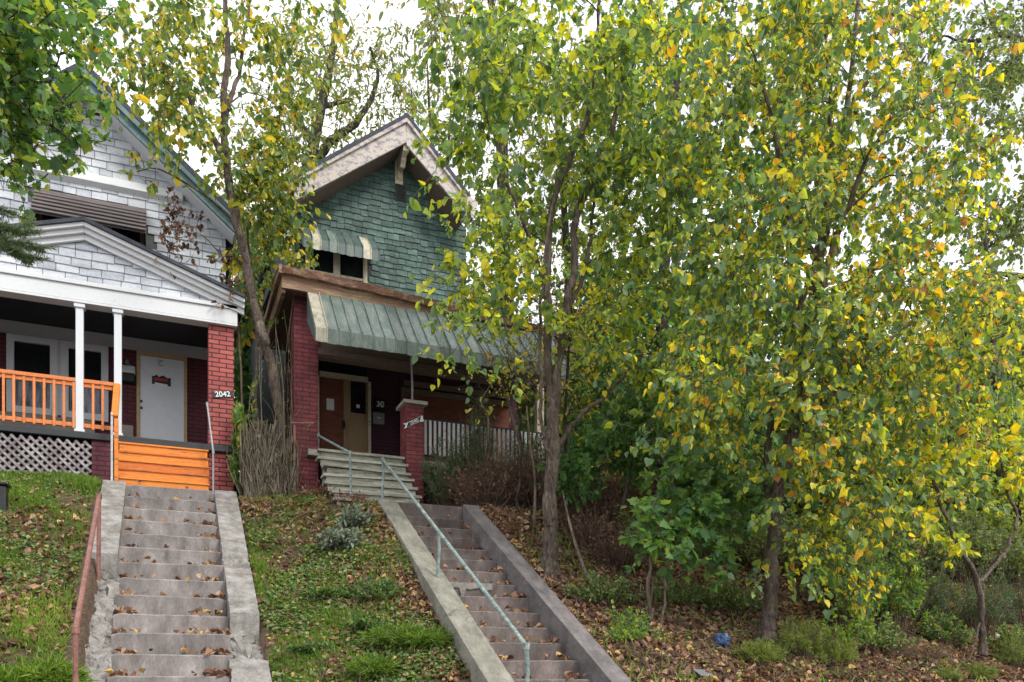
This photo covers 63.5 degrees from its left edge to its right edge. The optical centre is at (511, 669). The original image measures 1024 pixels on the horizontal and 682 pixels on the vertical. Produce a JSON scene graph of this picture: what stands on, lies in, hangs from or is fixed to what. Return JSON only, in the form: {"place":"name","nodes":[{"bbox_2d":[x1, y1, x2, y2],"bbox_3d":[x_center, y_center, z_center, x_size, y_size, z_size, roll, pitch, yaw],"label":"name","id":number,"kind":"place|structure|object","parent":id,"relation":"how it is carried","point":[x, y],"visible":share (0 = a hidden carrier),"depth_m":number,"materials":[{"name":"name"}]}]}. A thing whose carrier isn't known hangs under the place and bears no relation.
{"place":"outdoors","nodes":[
{"label":"outdoors","id":0,"kind":"place"},
{"bbox_2d":[351,30,480,180],"bbox_3d":[-2.348,-14.299,23.951,4.061,7.812,4.558,0,0,5],"label":"background tree","id":1,"kind":"object","parent":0,"point":[427,93],"visible":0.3,"depth_m":23.74,"materials":[{"name":"green plant"}]},
{"bbox_2d":[0,479,1022,681],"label":"hillside","id":2,"kind":"structure","parent":0,"point":[91,590],"depth_m":9.82,"materials":[{"name":"plant"}]},
{"bbox_2d":[0,482,11,511],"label":"planter","id":3,"kind":"object","parent":2,"relation":"on","point":[5,487],"visible":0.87,"depth_m":10.34,"materials":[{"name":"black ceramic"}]},
{"bbox_2d":[0,204,56,267],"bbox_3d":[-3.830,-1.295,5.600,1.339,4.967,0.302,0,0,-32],"label":"spruce","id":4,"kind":"object","parent":2,"relation":"on","point":[25,258],"visible":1,"depth_m":5.81,"materials":[{"name":"green plant"}]},
{"bbox_2d":[0,472,100,667],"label":"fallen leaves","id":5,"kind":"object","parent":2,"relation":"on","point":[34,586],"visible":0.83,"depth_m":9.23,"materials":[{"name":"brown plant"}]},
{"bbox_2d":[0,649,100,681],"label":"grass tuft","id":6,"kind":"object","parent":2,"relation":"on","point":[53,669],"visible":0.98,"depth_m":7.55,"materials":[{"name":"green plant"}]},
{"bbox_2d":[0,469,101,665],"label":"lawn weeds","id":7,"kind":"object","parent":2,"relation":"on","point":[52,548],"visible":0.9,"depth_m":9.67,"materials":[{"name":"green plant"}]},
{"bbox_2d":[0,469,103,667],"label":"lawn grass","id":8,"kind":"structure","parent":2,"relation":"on","point":[91,481],"depth_m":9.60,"materials":[{"name":"green plant"}]},
{"bbox_2d":[0,0,132,228],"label":"overhanging maple","id":9,"kind":"object","parent":2,"relation":"on","point":[22,59],"visible":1,"depth_m":6.34,"materials":[{"name":"green plant"}]},
{"bbox_2d":[111,412,112,480],"bbox_3d":[-5.798,-3.062,11.993,0.033,1.343,0.032,0,0,-23],"label":"handrail post","id":10,"kind":"object","parent":2,"relation":"on","point":[111,447],"visible":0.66,"depth_m":11.98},
{"bbox_2d":[0,61,244,490],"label":"house","id":11,"kind":"structure","parent":2,"relation":"on","point":[103,315],"depth_m":13.68,"materials":[{"name":"white"}]},
{"bbox_2d":[6,333,57,416],"bbox_3d":[-8.017,-4.920,13.831,0.745,1.300,0.100,0,0,-23],"label":"window","id":12,"kind":"structure","parent":11,"relation":"in","point":[24,353],"depth_m":13.84,"materials":[{"name":"black glass"}]},
{"bbox_2d":[61,340,108,422],"bbox_3d":[-7.291,-4.920,14.133,0.717,1.300,0.100,0,0,-23],"label":"window","id":13,"kind":"structure","parent":11,"relation":"in","point":[96,357],"depth_m":14.17,"materials":[{"name":"black glass"}]},
{"bbox_2d":[37,193,143,244],"bbox_3d":[-7.380,-7.500,14.546,1.679,1.440,0.070,0,0,-23],"label":"window","id":14,"kind":"structure","parent":11,"relation":"in","point":[138,237],"depth_m":14.71,"materials":[{"name":"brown wood"}]},
{"bbox_2d":[140,355,183,441],"bbox_3d":[-6.176,-4.518,14.612,0.713,1.975,0.066,0,0,-23],"label":"door","id":15,"kind":"structure","parent":11,"relation":"in","point":[161,379],"depth_m":14.61,"materials":[{"name":"white wood"}]},
{"bbox_2d":[84,480,271,681],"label":"concrete staircase","id":16,"kind":"structure","parent":2,"relation":"on","point":[158,619],"depth_m":9.79,"materials":[{"name":"grey concrete"}]},
{"bbox_2d":[71,493,101,681],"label":"handrail","id":17,"kind":"object","parent":16,"relation":"attached to","point":[75,628],"visible":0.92,"depth_m":8.25,"materials":[{"name":"metal"}]},
{"bbox_2d":[103,480,231,677],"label":"step leaves","id":18,"kind":"object","parent":16,"relation":"on","point":[205,650],"visible":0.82,"depth_m":9.31,"materials":[{"name":"brown plant"}]},
{"bbox_2d":[206,402,214,491],"bbox_3d":[-4.633,-3.403,12.705,0.042,1.526,0.468,0,0,-32],"label":"handrail","id":19,"kind":"object","parent":16,"relation":"on","point":[210,430],"visible":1,"depth_m":12.56,"materials":[{"name":"grey metal"}]},
{"bbox_2d":[154,186,243,490],"bbox_3d":[-4.863,-5.064,12.997,1.292,4.681,0.908,0,0,-11],"label":"dead vine","id":20,"kind":"object","parent":2,"relation":"on","point":[179,231],"visible":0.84,"depth_m":12.95,"materials":[{"name":"brown plant"}]},
{"bbox_2d":[80,0,361,443],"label":"slim tree","id":21,"kind":"object","parent":2,"relation":"on","point":[268,188],"visible":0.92,"depth_m":12.73,"materials":[{"name":"green plant"}]},
{"bbox_2d":[219,186,261,450],"bbox_3d":[-7.468,-9.045,23.794,3.739,8.233,4.855,0,0,-23],"label":"background tree","id":22,"kind":"object","parent":2,"relation":"on","point":[246,373],"visible":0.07,"depth_m":22.71,"materials":[{"name":"green plant"}]},
{"bbox_2d":[234,408,251,496],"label":"thicket","id":23,"kind":"object","parent":2,"relation":"on","point":[235,490],"visible":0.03,"depth_m":20.52,"materials":[{"name":"green plant"}]},
{"bbox_2d":[226,380,270,494],"bbox_3d":[-4.109,-3.600,13.031,0.758,1.992,0.629,0,0,-23],"label":"climbing shrub","id":24,"kind":"object","parent":2,"relation":"on","point":[237,412],"visible":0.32,"depth_m":12.89,"materials":[{"name":"green plant"}]},
{"bbox_2d":[239,295,307,491],"bbox_3d":[-3.750,-4.331,13.151,1.077,3.401,0.738,0,0,-7],"label":"dry vine","id":25,"kind":"object","parent":2,"relation":"on","point":[283,430],"visible":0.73,"depth_m":13.06,"materials":[{"name":"brown plant"}]},
{"bbox_2d":[239,417,313,497],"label":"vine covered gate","id":26,"kind":"structure","parent":2,"relation":"on","point":[254,470],"depth_m":12.91,"materials":[{"name":"brown plant"}]},
{"bbox_2d":[286,638,334,653],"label":"wild shrub","id":27,"kind":"object","parent":2,"relation":"on","point":[299,648],"visible":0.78,"depth_m":9.06,"materials":[{"name":"green plant"}]},
{"bbox_2d":[197,0,455,279],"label":"background tree","id":28,"kind":"object","parent":2,"relation":"on","point":[314,141],"visible":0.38,"depth_m":21.50,"materials":[{"name":"green plant"}]},
{"bbox_2d":[305,583,348,599],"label":"wild shrub","id":29,"kind":"object","parent":2,"relation":"on","point":[325,591],"visible":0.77,"depth_m":9.96,"materials":[{"name":"green plant"}]},
{"bbox_2d":[288,479,373,505],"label":"dry weeds","id":30,"kind":"object","parent":2,"relation":"on","point":[307,490],"visible":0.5,"depth_m":12.56,"materials":[{"name":"brown plant"}]},
{"bbox_2d":[316,501,376,549],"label":"grey weed","id":31,"kind":"object","parent":2,"relation":"on","point":[347,537],"visible":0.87,"depth_m":11.04,"materials":[{"name":"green plant"}]},
{"bbox_2d":[238,491,461,681],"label":"bank grass","id":32,"kind":"structure","parent":2,"relation":"on","point":[297,656],"depth_m":9.74,"materials":[{"name":"green plant"}]},
{"bbox_2d":[238,494,468,681],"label":"fallen leaves","id":33,"kind":"object","parent":2,"relation":"on","point":[418,596],"depth_m":10.32,"materials":[{"name":"brown plant"}]},
{"bbox_2d":[241,493,469,681],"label":"bank weeds","id":34,"kind":"object","parent":2,"relation":"on","point":[268,618],"visible":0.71,"depth_m":9.93,"materials":[{"name":"green plant"}]},
{"bbox_2d":[340,610,386,631],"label":"wild shrub","id":35,"kind":"object","parent":2,"relation":"on","point":[358,621],"visible":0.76,"depth_m":9.26,"materials":[{"name":"green plant"}]},
{"bbox_2d":[345,573,404,601],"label":"wild shrub","id":36,"kind":"object","parent":2,"relation":"on","point":[385,583],"visible":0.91,"depth_m":9.87,"materials":[{"name":"green plant"}]},
{"bbox_2d":[343,616,455,681],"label":"grass tuft","id":37,"kind":"object","parent":2,"relation":"on","point":[416,636],"visible":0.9,"depth_m":8.84,"materials":[{"name":"green plant"}]},
{"bbox_2d":[242,113,587,504],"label":"house","id":38,"kind":"structure","parent":2,"relation":"on","point":[359,336],"depth_m":15.82,"materials":[{"name":"green"}]},
{"bbox_2d":[317,433,351,493],"bbox_3d":[-2.789,-3.168,12.948,0.054,1.329,1.231,0,0,-37],"label":"handrail","id":39,"kind":"object","parent":38,"relation":"attached to","point":[343,449],"visible":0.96,"depth_m":12.47,"materials":[{"name":"grey metal"}]},
{"bbox_2d":[305,247,366,282],"bbox_3d":[-3.424,-7.715,16.182,1.198,1.290,0.090,0,0,-23],"label":"window","id":40,"kind":"structure","parent":38,"relation":"in","point":[334,264],"depth_m":16.22,"materials":[{"name":"black glass"}]},
{"bbox_2d":[342,380,366,452],"bbox_3d":[-3.101,-4.655,16.303,0.505,2.110,0.106,0,0,-23],"label":"door","id":41,"kind":"structure","parent":38,"relation":"in","point":[354,422],"depth_m":16.31,"materials":[{"name":"brown wood"}]},
{"bbox_2d":[401,380,509,406],"bbox_3d":[-1.146,-4.970,17.128,2.352,1.739,0.087,0,0,-23],"label":"window frame","id":42,"kind":"structure","parent":38,"relation":"in","point":[404,390],"depth_m":17.02,"materials":[{"name":"brown wood"}]},
{"bbox_2d":[403,386,508,465],"bbox_3d":[-1.135,-4.941,17.165,2.303,1.581,0.027,0,0,-23],"label":"porch railing","id":43,"kind":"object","parent":38,"relation":"in","point":[437,408],"depth_m":17.11,"materials":[{"name":"grey wood"}]},
{"bbox_2d":[481,379,494,442],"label":"dead branch","id":44,"kind":"object","parent":2,"relation":"on","point":[483,407],"visible":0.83,"depth_m":12.96,"materials":[{"name":"brown wood"}]},
{"bbox_2d":[417,381,562,505],"bbox_3d":[-0.192,-3.725,14.138,2.980,2.363,1.130,0,0,-23],"label":"dead brush","id":45,"kind":"object","parent":2,"relation":"on","point":[436,487],"visible":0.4,"depth_m":13.82,"materials":[{"name":"brown plant"}]},
{"bbox_2d":[363,0,629,406],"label":"background tree","id":46,"kind":"object","parent":2,"relation":"on","point":[444,6],"visible":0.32,"depth_m":19.11,"materials":[{"name":"green plant"}]},
{"bbox_2d":[366,499,631,681],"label":"concrete staircase","id":47,"kind":"structure","parent":2,"relation":"on","point":[548,609],"depth_m":10.02,"materials":[{"name":"grey concrete"}]},
{"bbox_2d":[381,457,529,681],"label":"handrail","id":48,"kind":"object","parent":47,"relation":"attached to","point":[526,646],"visible":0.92,"depth_m":9.39,"materials":[{"name":"grey metal"}]},
{"bbox_2d":[411,514,585,679],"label":"step leaves","id":49,"kind":"object","parent":47,"relation":"on","point":[569,675],"visible":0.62,"depth_m":9.97,"materials":[{"name":"brown plant"}]},
{"bbox_2d":[526,406,536,528],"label":"dead branch","id":50,"kind":"object","parent":2,"relation":"on","point":[535,497],"visible":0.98,"depth_m":12.36,"materials":[{"name":"brown wood"}]},
{"bbox_2d":[507,406,580,489],"bbox_3d":[0.672,-3.599,14.377,1.528,2.088,1.152,0,0,-23],"label":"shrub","id":51,"kind":"object","parent":2,"relation":"on","point":[534,438],"visible":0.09,"depth_m":14.36,"materials":[{"name":"green plant"}]},
{"bbox_2d":[443,224,655,522],"bbox_3d":[0.814,-4.805,13.110,3.549,5.199,2.968,0,0,-23],"label":"background tree","id":52,"kind":"object","parent":2,"relation":"on","point":[568,355],"visible":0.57,"depth_m":12.90,"materials":[{"name":"green plant"}]},
{"bbox_2d":[440,434,666,520],"bbox_3d":[0.922,-3.252,14.065,4.470,1.561,1.230,0,0,-23],"label":"dead brush","id":53,"kind":"object","parent":2,"relation":"on","point":[504,490],"visible":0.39,"depth_m":13.47,"materials":[{"name":"brown plant"}]},
{"bbox_2d":[467,326,525,471],"bbox_3d":[-0.274,-4.314,13.032,1.268,2.220,0.064,0,0,-37],"label":"dead branch","id":54,"kind":"object","parent":53,"relation":"on","point":[517,437],"visible":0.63,"depth_m":13.23,"materials":[{"name":"brown wood"}]},
{"bbox_2d":[437,5,680,452],"bbox_3d":[1.497,-11.044,20.834,4.452,11.920,7.250,0,0,43],"label":"background tree","id":55,"kind":"object","parent":2,"relation":"on","point":[566,249],"visible":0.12,"depth_m":20.96,"materials":[{"name":"green plant"}]},
{"bbox_2d":[392,0,755,577],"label":"multi stem tree","id":56,"kind":"object","parent":2,"relation":"on","point":[602,51],"visible":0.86,"depth_m":10.95,"materials":[{"name":"green plant"}]},
{"bbox_2d":[562,490,589,578],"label":"dead branch","id":57,"kind":"object","parent":2,"relation":"on","point":[584,569],"visible":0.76,"depth_m":11.43,"materials":[{"name":"brown wood"}]},
{"bbox_2d":[541,476,653,571],"bbox_3d":[1.444,-2.250,12.508,1.909,1.729,2.190,0,0,-23],"label":"dead brush","id":58,"kind":"object","parent":2,"relation":"on","point":[581,524],"visible":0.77,"depth_m":12.12,"materials":[{"name":"brown plant"}]},
{"bbox_2d":[544,212,651,482],"bbox_3d":[1.894,-6.813,18.384,3.692,7.085,3.607,0,0,-23],"label":"background tree","id":59,"kind":"object","parent":2,"relation":"on","point":[582,401],"visible":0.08,"depth_m":18.07,"materials":[{"name":"green plant"}]},
{"bbox_2d":[562,566,645,608],"bbox_3d":[1.196,-1.041,10.698,1.235,0.557,0.773,0,0,-23],"label":"bramble","id":60,"kind":"object","parent":2,"relation":"on","point":[596,590],"visible":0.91,"depth_m":10.56,"materials":[{"name":"green plant"}]},
{"bbox_2d":[590,456,639,495],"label":"thicket","id":61,"kind":"object","parent":2,"relation":"on","point":[612,477],"visible":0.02,"depth_m":15.34,"materials":[{"name":"green plant"}]},
{"bbox_2d":[601,599,668,641],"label":"leafy weed","id":62,"kind":"object","parent":2,"relation":"on","point":[630,625],"visible":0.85,"depth_m":9.85,"materials":[{"name":"green plant"}]},
{"bbox_2d":[533,356,746,536],"bbox_3d":[2.099,-3.435,12.973,3.953,3.008,2.322,0,0,-23],"label":"maple sapling","id":63,"kind":"object","parent":2,"relation":"on","point":[576,464],"visible":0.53,"depth_m":12.60,"materials":[{"name":"green plant"}]},
{"bbox_2d":[544,0,794,490],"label":"background tree","id":64,"kind":"object","parent":2,"relation":"on","point":[662,316],"visible":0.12,"depth_m":17.07,"materials":[{"name":"green plant"}]},
{"bbox_2d":[639,574,720,608],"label":"bramble","id":65,"kind":"object","parent":2,"relation":"on","point":[692,596],"visible":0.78,"depth_m":11.12,"materials":[{"name":"green plant"}]},
{"bbox_2d":[616,446,773,624],"bbox_3d":[2.406,-1.488,10.657,2.580,2.742,1.351,0,0,-36],"label":"maple sapling","id":66,"kind":"object","parent":2,"relation":"on","point":[712,500],"visible":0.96,"depth_m":10.36,"materials":[{"name":"green plant"}]},
{"bbox_2d":[641,458,790,519],"bbox_3d":[3.683,-2.949,14.713,3.137,1.377,0.164,0,0,-23],"label":"old fence","id":67,"kind":"object","parent":2,"relation":"on","point":[653,492],"visible":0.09,"depth_m":14.13,"materials":[{"name":"brown"}]},
{"bbox_2d":[696,579,763,616],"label":"bramble","id":68,"kind":"object","parent":2,"relation":"on","point":[738,601],"visible":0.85,"depth_m":11.29,"materials":[{"name":"green plant"}]},
{"bbox_2d":[459,504,1023,681],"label":"leaf litter","id":69,"kind":"object","parent":2,"relation":"on","point":[749,675],"visible":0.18,"depth_m":10.94,"materials":[{"name":"brown plant"}]},
{"bbox_2d":[693,669,714,676],"bbox_3d":[2.192,0.036,9.448,0.240,0.024,0.160,6,25,-34],"label":"flat lid","id":70,"kind":"object","parent":69,"relation":"on","point":[700,672],"visible":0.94,"depth_m":9.41,"materials":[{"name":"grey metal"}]},
{"bbox_2d":[713,632,730,647],"bbox_3d":[2.628,-0.353,10.372,0.190,0.249,0.211,0,0,43],"label":"plastic bag","id":71,"kind":"object","parent":69,"relation":"on","point":[722,637],"visible":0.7,"depth_m":10.31,"materials":[{"name":"blue plastic"}]},
{"bbox_2d":[470,246,1023,542],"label":"wood","id":72,"kind":"object","parent":2,"relation":"on","point":[997,263],"visible":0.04,"depth_m":22.99,"materials":[{"name":"green plant"}]},
{"bbox_2d":[610,497,885,579],"bbox_3d":[3.759,-1.932,12.869,4.634,1.501,1.226,0,0,-9],"label":"thicket","id":73,"kind":"object","parent":2,"relation":"on","point":[747,548],"visible":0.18,"depth_m":12.78,"materials":[{"name":"green plant"}]},
{"bbox_2d":[485,501,1023,681],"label":"fallen twigs","id":74,"kind":"object","parent":2,"relation":"on","point":[752,624],"visible":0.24,"depth_m":11.03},
{"bbox_2d":[508,506,1023,681],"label":"slope weeds","id":75,"kind":"object","parent":2,"relation":"on","point":[748,632],"visible":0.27,"depth_m":10.90,"materials":[{"name":"green plant"}]},
{"bbox_2d":[629,349,921,575],"bbox_3d":[5.111,-3.508,15.458,6.734,4.773,3.142,0,0,-23],"label":"background tree","id":76,"kind":"object","parent":2,"relation":"on","point":[789,501],"visible":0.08,"depth_m":14.83,"materials":[{"name":"green plant"}]},
{"bbox_2d":[731,611,860,666],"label":"juniper","id":77,"kind":"object","parent":2,"relation":"on","point":[762,651],"visible":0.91,"depth_m":10.52,"materials":[{"name":"green plant"}]},
{"bbox_2d":[668,0,928,490],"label":"background tree","id":78,"kind":"object","parent":2,"relation":"on","point":[788,71],"visible":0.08,"depth_m":18.91,"materials":[{"name":"green plant"}]},
{"bbox_2d":[599,0,1023,642],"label":"broadleaf tree","id":79,"kind":"object","parent":2,"relation":"on","point":[859,332],"visible":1,"depth_m":10.05,"materials":[{"name":"green plant"}]},
{"bbox_2d":[820,595,893,662],"bbox_3d":[4.690,-0.507,11.144,0.570,0.996,1.630,0,0,41],"label":"leafy weed","id":80,"kind":"object","parent":2,"relation":"on","point":[858,636],"visible":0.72,"depth_m":10.89,"materials":[{"name":"green plant"}]},
{"bbox_2d":[804,524,939,634],"bbox_3d":[5.211,-1.261,11.952,2.471,1.675,0.956,0,0,-33],"label":"privet","id":81,"kind":"object","parent":2,"relation":"on","point":[890,603],"visible":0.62,"depth_m":11.91,"materials":[{"name":"green plant"}]},
{"bbox_2d":[850,619,917,654],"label":"bramble","id":82,"kind":"object","parent":2,"relation":"on","point":[894,638],"visible":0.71,"depth_m":11.19,"materials":[{"name":"green plant"}]},
{"bbox_2d":[854,634,953,661],"bbox_3d":[5.336,-0.286,11.402,1.861,0.449,0.826,0,0,-23],"label":"dead brush","id":83,"kind":"object","parent":2,"relation":"on","point":[936,653],"visible":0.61,"depth_m":11.28,"materials":[{"name":"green plant"}]},
{"bbox_2d":[797,555,1023,635],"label":"thicket","id":84,"kind":"object","parent":2,"relation":"on","point":[1008,600],"visible":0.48,"depth_m":13.14,"materials":[{"name":"green plant"}]},
{"bbox_2d":[799,485,1023,589],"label":"thicket","id":85,"kind":"object","parent":2,"relation":"on","point":[986,547],"visible":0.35,"depth_m":15.20,"materials":[{"name":"green plant"}]},
{"bbox_2d":[832,340,1023,581],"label":"background tree","id":86,"kind":"object","parent":2,"relation":"on","point":[982,492],"visible":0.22,"depth_m":16.84,"materials":[{"name":"green plant"}]},
{"bbox_2d":[844,207,1023,543],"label":"background tree","id":87,"kind":"object","parent":2,"relation":"on","point":[980,376],"visible":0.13,"depth_m":18.84,"materials":[{"name":"green plant"}]},
{"bbox_2d":[850,369,1023,660],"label":"forked sapling","id":88,"kind":"object","parent":2,"relation":"on","point":[1014,444],"visible":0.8,"depth_m":11.80,"materials":[{"name":"yellow plant"}]},
{"bbox_2d":[909,609,975,645],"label":"bramble","id":89,"kind":"object","parent":2,"relation":"on","point":[949,631],"visible":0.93,"depth_m":12.21,"materials":[{"name":"green plant"}]},
{"bbox_2d":[926,666,964,681],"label":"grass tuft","id":90,"kind":"object","parent":2,"relation":"on","point":[947,673],"visible":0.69,"depth_m":10.97,"materials":[{"name":"green plant"}]},
{"bbox_2d":[869,0,1023,388],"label":"background tree","id":91,"kind":"object","parent":2,"relation":"on","point":[1013,71],"visible":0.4,"depth_m":21.71,"materials":[{"name":"green plant"}]},
{"bbox_2d":[960,658,999,680],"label":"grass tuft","id":92,"kind":"object","parent":2,"relation":"on","point":[980,668],"visible":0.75,"depth_m":11.27,"materials":[{"name":"green plant"}]},
{"bbox_2d":[986,621,1023,654],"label":"bramble","id":93,"kind":"object","parent":2,"relation":"on","point":[1005,633],"visible":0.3,"depth_m":12.53,"materials":[{"name":"green plant"}]},
{"bbox_2d":[992,629,1023,668],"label":"juniper","id":94,"kind":"object","parent":2,"relation":"on","point":[1012,655],"visible":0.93,"depth_m":12.11,"materials":[{"name":"green plant"}]},
{"bbox_2d":[2,0,1023,471],"label":"sky","id":95,"kind":"structure","parent":0,"point":[194,154],"materials":[{"name":"white"}]}
]}

